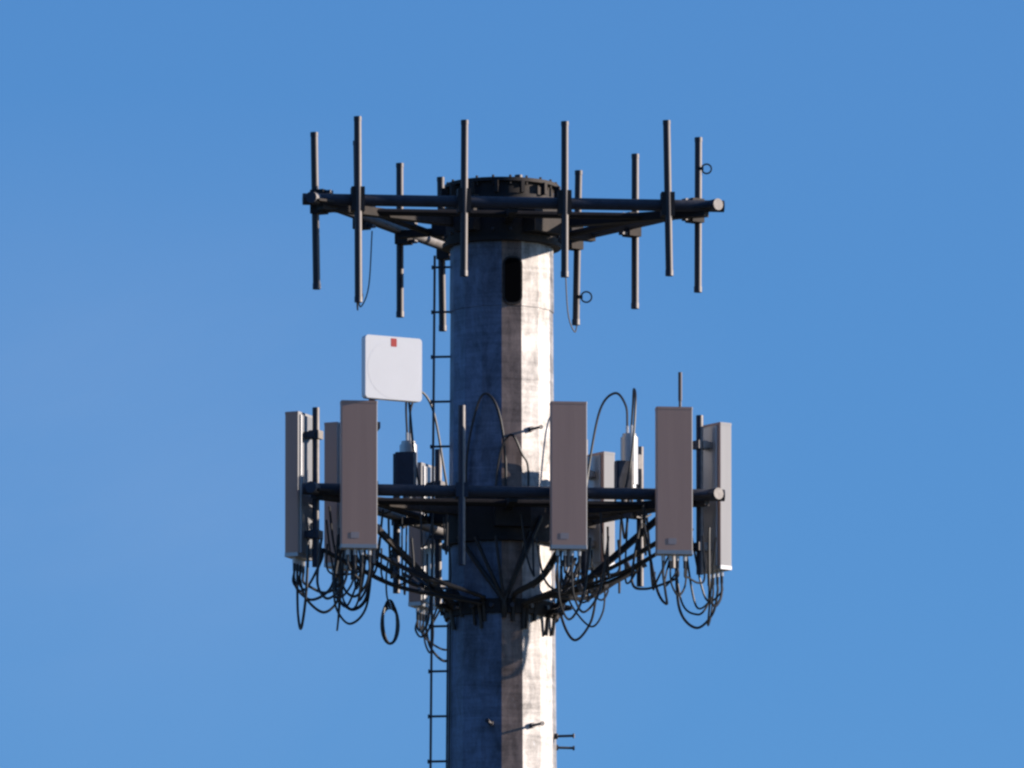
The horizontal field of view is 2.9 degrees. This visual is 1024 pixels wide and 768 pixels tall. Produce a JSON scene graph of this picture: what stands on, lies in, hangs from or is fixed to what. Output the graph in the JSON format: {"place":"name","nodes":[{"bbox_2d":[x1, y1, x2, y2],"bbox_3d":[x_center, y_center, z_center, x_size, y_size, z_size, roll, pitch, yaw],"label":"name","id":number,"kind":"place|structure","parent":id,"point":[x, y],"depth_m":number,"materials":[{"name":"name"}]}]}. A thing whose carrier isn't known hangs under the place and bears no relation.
{"place":"outdoors","nodes":[
{"label":"outdoors","id":0,"kind":"place"},
{"bbox_2d":[285,116,731,767],"bbox_3d":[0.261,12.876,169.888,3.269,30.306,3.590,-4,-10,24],"label":"tower","id":1,"kind":"structure","parent":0,"point":[523,500],"depth_m":171.43,"materials":[{"name":"metal"}]},
{"bbox_2d":[0,0,1023,767],"label":"sky","id":2,"kind":"structure","parent":0,"point":[856,322],"materials":[{"name":"blue"}]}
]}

